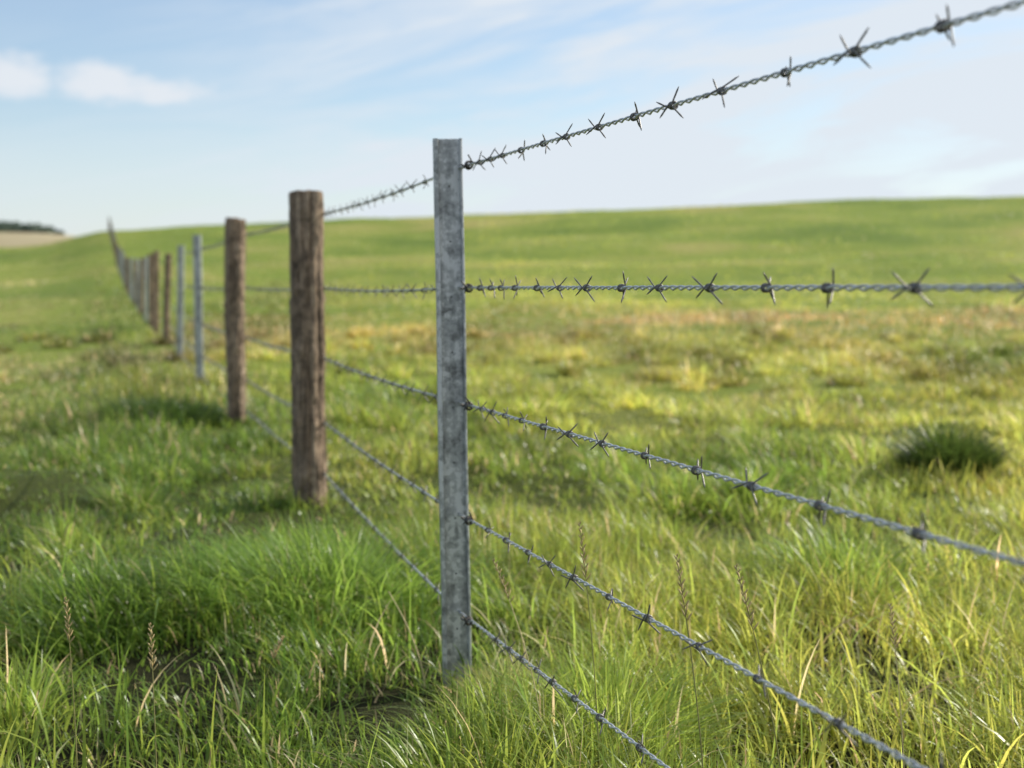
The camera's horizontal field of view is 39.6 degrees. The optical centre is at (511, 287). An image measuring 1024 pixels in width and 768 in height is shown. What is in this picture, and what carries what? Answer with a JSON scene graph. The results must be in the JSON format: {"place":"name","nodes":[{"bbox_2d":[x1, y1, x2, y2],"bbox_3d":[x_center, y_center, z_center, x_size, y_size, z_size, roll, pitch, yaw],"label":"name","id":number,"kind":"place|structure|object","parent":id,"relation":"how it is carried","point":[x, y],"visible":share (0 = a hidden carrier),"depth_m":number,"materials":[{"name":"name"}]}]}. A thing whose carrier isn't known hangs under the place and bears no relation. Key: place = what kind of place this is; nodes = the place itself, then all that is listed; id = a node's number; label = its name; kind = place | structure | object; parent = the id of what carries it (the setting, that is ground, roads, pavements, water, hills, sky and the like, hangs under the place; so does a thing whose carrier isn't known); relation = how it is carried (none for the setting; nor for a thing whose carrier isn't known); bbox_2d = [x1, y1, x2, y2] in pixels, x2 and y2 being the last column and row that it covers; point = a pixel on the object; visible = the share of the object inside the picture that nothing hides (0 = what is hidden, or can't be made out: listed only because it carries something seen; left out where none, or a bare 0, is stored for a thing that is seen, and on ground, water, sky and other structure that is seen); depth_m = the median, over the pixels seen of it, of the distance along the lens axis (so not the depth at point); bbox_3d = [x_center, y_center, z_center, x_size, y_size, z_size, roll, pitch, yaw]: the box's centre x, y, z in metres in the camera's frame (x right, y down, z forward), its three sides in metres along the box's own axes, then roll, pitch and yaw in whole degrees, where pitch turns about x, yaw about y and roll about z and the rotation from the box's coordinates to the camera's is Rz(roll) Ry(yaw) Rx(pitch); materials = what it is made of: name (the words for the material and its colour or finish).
{"place":"outdoors","nodes":[
{"label":"outdoors","id":0,"kind":"place"},
{"bbox_2d":[0,231,76,247],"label":"hills","id":1,"kind":"structure","parent":0,"point":[15,239],"depth_m":601.56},
{"bbox_2d":[0,220,65,234],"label":"distant wood","id":2,"kind":"object","parent":1,"relation":"on","point":[16,226],"visible":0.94,"depth_m":628.95,"materials":[{"name":"green plant"}]},
{"bbox_2d":[0,196,1023,767],"bbox_3d":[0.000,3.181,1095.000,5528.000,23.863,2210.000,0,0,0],"label":"ground","id":3,"kind":"structure","parent":0,"point":[598,250],"depth_m":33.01,"materials":[{"name":"green plant"}]},
{"bbox_2d":[63,596,77,767],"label":"grass stalk","id":4,"kind":"object","parent":3,"relation":"on","point":[67,622],"depth_m":2.50,"materials":[{"name":"plant"}]},
{"bbox_2d":[120,250,121,277],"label":"steel post","id":5,"kind":"object","parent":3,"relation":"on","point":[121,262],"visible":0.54,"depth_m":61.61,"materials":[{"name":"grey metal"}]},
{"bbox_2d":[122,253,124,284],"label":"steel post","id":6,"kind":"object","parent":3,"relation":"on","point":[123,269],"visible":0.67,"depth_m":55.41,"materials":[{"name":"grey metal"}]},
{"bbox_2d":[125,258,127,291],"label":"wooden post","id":7,"kind":"object","parent":3,"relation":"on","point":[126,280],"visible":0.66,"depth_m":49.17,"materials":[{"name":"brown wood"}]},
{"bbox_2d":[127,258,129,295],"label":"wooden post","id":8,"kind":"object","parent":3,"relation":"on","point":[128,264],"visible":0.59,"depth_m":46.06,"materials":[{"name":"brown wood"}]},
{"bbox_2d":[129,258,131,298],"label":"steel post","id":9,"kind":"object","parent":3,"relation":"on","point":[130,261],"visible":0.7,"depth_m":43.01,"materials":[{"name":"grey metal"}]},
{"bbox_2d":[132,258,134,302],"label":"steel post","id":10,"kind":"object","parent":3,"relation":"on","point":[133,285],"visible":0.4,"depth_m":39.91,"materials":[{"name":"grey metal"}]},
{"bbox_2d":[133,260,136,306],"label":"wooden post","id":11,"kind":"object","parent":3,"relation":"on","point":[135,280],"visible":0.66,"depth_m":36.76,"materials":[{"name":"brown wood"}]},
{"bbox_2d":[137,258,139,310],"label":"steel post","id":12,"kind":"object","parent":3,"relation":"on","point":[138,271],"visible":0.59,"depth_m":33.71,"materials":[{"name":"grey metal"}]},
{"bbox_2d":[139,258,143,314],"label":"wooden post","id":13,"kind":"object","parent":3,"relation":"on","point":[141,297],"visible":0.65,"depth_m":30.57,"materials":[{"name":"brown wood"}]},
{"bbox_2d":[0,536,286,662],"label":"grass tussock","id":14,"kind":"object","parent":3,"relation":"on","point":[84,579],"depth_m":3.65,"materials":[{"name":"green plant"}]},
{"bbox_2d":[144,257,147,320],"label":"steel post","id":15,"kind":"object","parent":3,"relation":"on","point":[145,288],"visible":0.71,"depth_m":27.51,"materials":[{"name":"grey metal"}]},
{"bbox_2d":[148,254,152,326],"bbox_3d":[-6.197,0.245,24.396,0.104,1.671,0.110,0,0,-14],"label":"wooden post","id":16,"kind":"object","parent":3,"relation":"on","point":[150,287],"visible":0.63,"depth_m":24.36,"materials":[{"name":"brown wood"}]},
{"bbox_2d":[147,622,157,767],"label":"grass stalk","id":17,"kind":"object","parent":3,"relation":"on","point":[151,650],"depth_m":2.37,"materials":[{"name":"plant"}]},
{"bbox_2d":[80,388,227,429],"bbox_3d":[-2.119,0.721,8.591,0.994,0.245,1.061,0,0,0],"label":"grass tussock","id":18,"kind":"object","parent":3,"relation":"on","point":[203,411],"depth_m":8.53,"materials":[{"name":"green plant"}]},
{"bbox_2d":[153,250,159,334],"bbox_3d":[-5.333,0.273,21.303,0.104,1.672,0.110,0,0,22],"label":"wooden post","id":19,"kind":"object","parent":3,"relation":"on","point":[156,311],"visible":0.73,"depth_m":21.27,"materials":[{"name":"brown wood"}]},
{"bbox_2d":[163,253,171,344],"bbox_3d":[-4.412,0.331,18.202,0.110,1.557,0.104,0,0,-16],"label":"wooden post","id":20,"kind":"object","parent":3,"relation":"on","point":[167,292],"visible":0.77,"depth_m":18.17,"materials":[{"name":"brown wood"}]},
{"bbox_2d":[176,245,183,357],"bbox_3d":[-3.472,0.376,14.863,0.084,1.646,0.134,1,0,0],"label":"steel post","id":21,"kind":"object","parent":3,"relation":"on","point":[180,296],"visible":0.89,"depth_m":14.91,"materials":[{"name":"metal"}]},
{"bbox_2d":[193,235,203,381],"bbox_3d":[-2.570,0.409,11.713,0.107,1.697,0.134,-1,0,0],"label":"steel post","id":22,"kind":"object","parent":3,"relation":"on","point":[198,306],"visible":0.73,"depth_m":11.76,"materials":[{"name":"metal"}]},
{"bbox_2d":[223,217,246,425],"bbox_3d":[-1.660,0.401,8.544,0.131,1.649,0.140,0,0,44],"label":"wooden post","id":23,"kind":"object","parent":3,"relation":"on","point":[235,233],"visible":0.68,"depth_m":8.50,"materials":[{"name":"brown wood"}]},
{"bbox_2d":[250,635,284,740],"bbox_3d":[-0.500,0.822,2.907,0.071,0.222,0.017,0,0,-18],"label":"grass stalk","id":24,"kind":"object","parent":3,"relation":"on","point":[278,646],"depth_m":2.91,"materials":[{"name":"plant"}]},
{"bbox_2d":[289,190,327,506],"bbox_3d":[-0.808,0.437,5.646,0.154,1.648,0.147,0,0,-23],"label":"wooden post","id":25,"kind":"object","parent":3,"relation":"on","point":[307,300],"visible":0.72,"depth_m":5.59,"materials":[{"name":"brown wood"}]},
{"bbox_2d":[159,301,1023,583],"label":"barbed wire","id":26,"kind":"object","parent":25,"relation":"attached to","point":[822,505],"visible":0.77,"depth_m":1.88,"materials":[{"name":"metal"}]},
{"bbox_2d":[99,497,528,639],"bbox_3d":[-0.585,0.745,3.930,1.376,0.337,1.274,0,0,0],"label":"grass tussock","id":27,"kind":"object","parent":3,"relation":"on","point":[308,542],"depth_m":3.85,"materials":[{"name":"green plant"}]},
{"bbox_2d":[388,591,425,690],"bbox_3d":[-0.237,0.796,3.204,0.086,0.224,0.011,0,0,0],"label":"grass stalk","id":28,"kind":"object","parent":3,"relation":"on","point":[413,642],"depth_m":3.20,"materials":[{"name":"green plant"}]},
{"bbox_2d":[433,138,473,690],"bbox_3d":[-0.117,0.511,3.163,0.084,1.697,0.135,-1,0,-6],"label":"steel post","id":29,"kind":"object","parent":3,"relation":"on","point":[451,372],"visible":0.94,"depth_m":3.21,"materials":[{"name":"metal"}]},
{"bbox_2d":[131,297,669,767],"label":"barbed wire","id":30,"kind":"object","parent":29,"relation":"attached to","point":[599,717],"visible":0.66,"depth_m":2.76,"materials":[{"name":"metal"}]},
{"bbox_2d":[131,291,943,767],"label":"barbed wire","id":31,"kind":"object","parent":29,"relation":"attached to","point":[759,679],"visible":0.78,"depth_m":2.12,"materials":[{"name":"metal"}]},
{"bbox_2d":[132,0,1023,264],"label":"barbed wire","id":32,"kind":"object","parent":29,"relation":"attached to","point":[940,26],"visible":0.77,"depth_m":1.87,"materials":[{"name":"metal"}]},
{"bbox_2d":[139,268,1023,308],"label":"barbed wire","id":33,"kind":"object","parent":29,"relation":"attached to","point":[914,288],"visible":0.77,"depth_m":1.89,"materials":[{"name":"metal"}]},
{"bbox_2d":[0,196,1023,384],"bbox_3d":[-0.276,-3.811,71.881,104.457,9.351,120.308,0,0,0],"label":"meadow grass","id":34,"kind":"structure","parent":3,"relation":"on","point":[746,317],"depth_m":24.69,"materials":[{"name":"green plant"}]},
{"bbox_2d":[423,643,612,716],"bbox_3d":[0.026,0.843,3.038,0.452,0.158,0.490,0,0,0],"label":"grass tussock","id":35,"kind":"object","parent":3,"relation":"on","point":[510,669],"depth_m":3.09,"materials":[{"name":"green plant"}]},
{"bbox_2d":[493,558,544,758],"bbox_3d":[0.014,0.710,2.692,0.101,0.401,0.016,0,0,-2],"label":"grass stalk","id":36,"kind":"object","parent":3,"relation":"on","point":[502,582],"depth_m":2.69,"materials":[{"name":"plant"}]},
{"bbox_2d":[578,521,599,766],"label":"grass stalk","id":37,"kind":"object","parent":3,"relation":"on","point":[581,542],"depth_m":2.50,"materials":[{"name":"plant"}]},
{"bbox_2d":[420,631,791,766],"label":"grass tussock","id":38,"kind":"object","parent":3,"relation":"on","point":[607,687],"depth_m":2.86,"materials":[{"name":"green plant"}]},
{"bbox_2d":[674,553,703,767],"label":"grass stalk","id":39,"kind":"object","parent":3,"relation":"on","point":[681,586],"depth_m":2.19,"materials":[{"name":"plant"}]},
{"bbox_2d":[734,564,780,767],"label":"grass stalk","id":40,"kind":"object","parent":3,"relation":"on","point":[745,601],"depth_m":2.19,"materials":[{"name":"plant"}]},
{"bbox_2d":[683,505,1015,612],"bbox_3d":[0.955,0.766,4.115,1.011,0.326,0.920,0,0,0],"label":"grass tussock","id":41,"kind":"object","parent":3,"relation":"on","point":[836,549],"depth_m":4.10,"materials":[{"name":"green plant"}]},
{"bbox_2d":[888,603,903,767],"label":"grass stalk","id":42,"kind":"object","parent":3,"relation":"on","point":[892,624],"depth_m":2.61,"materials":[{"name":"plant"}]},
{"bbox_2d":[870,414,1023,484],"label":"grass tussock","id":43,"kind":"object","parent":3,"relation":"on","point":[944,448],"depth_m":6.21,"materials":[{"name":"green plant"}]},
{"bbox_2d":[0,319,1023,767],"bbox_3d":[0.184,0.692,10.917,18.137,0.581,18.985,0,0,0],"label":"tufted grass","id":44,"kind":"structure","parent":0,"point":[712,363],"depth_m":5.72,"materials":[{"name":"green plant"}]},
{"bbox_2d":[0,0,1023,235],"label":"sky","id":45,"kind":"structure","parent":0,"point":[137,114],"materials":[{"name":"blue"}]}
]}

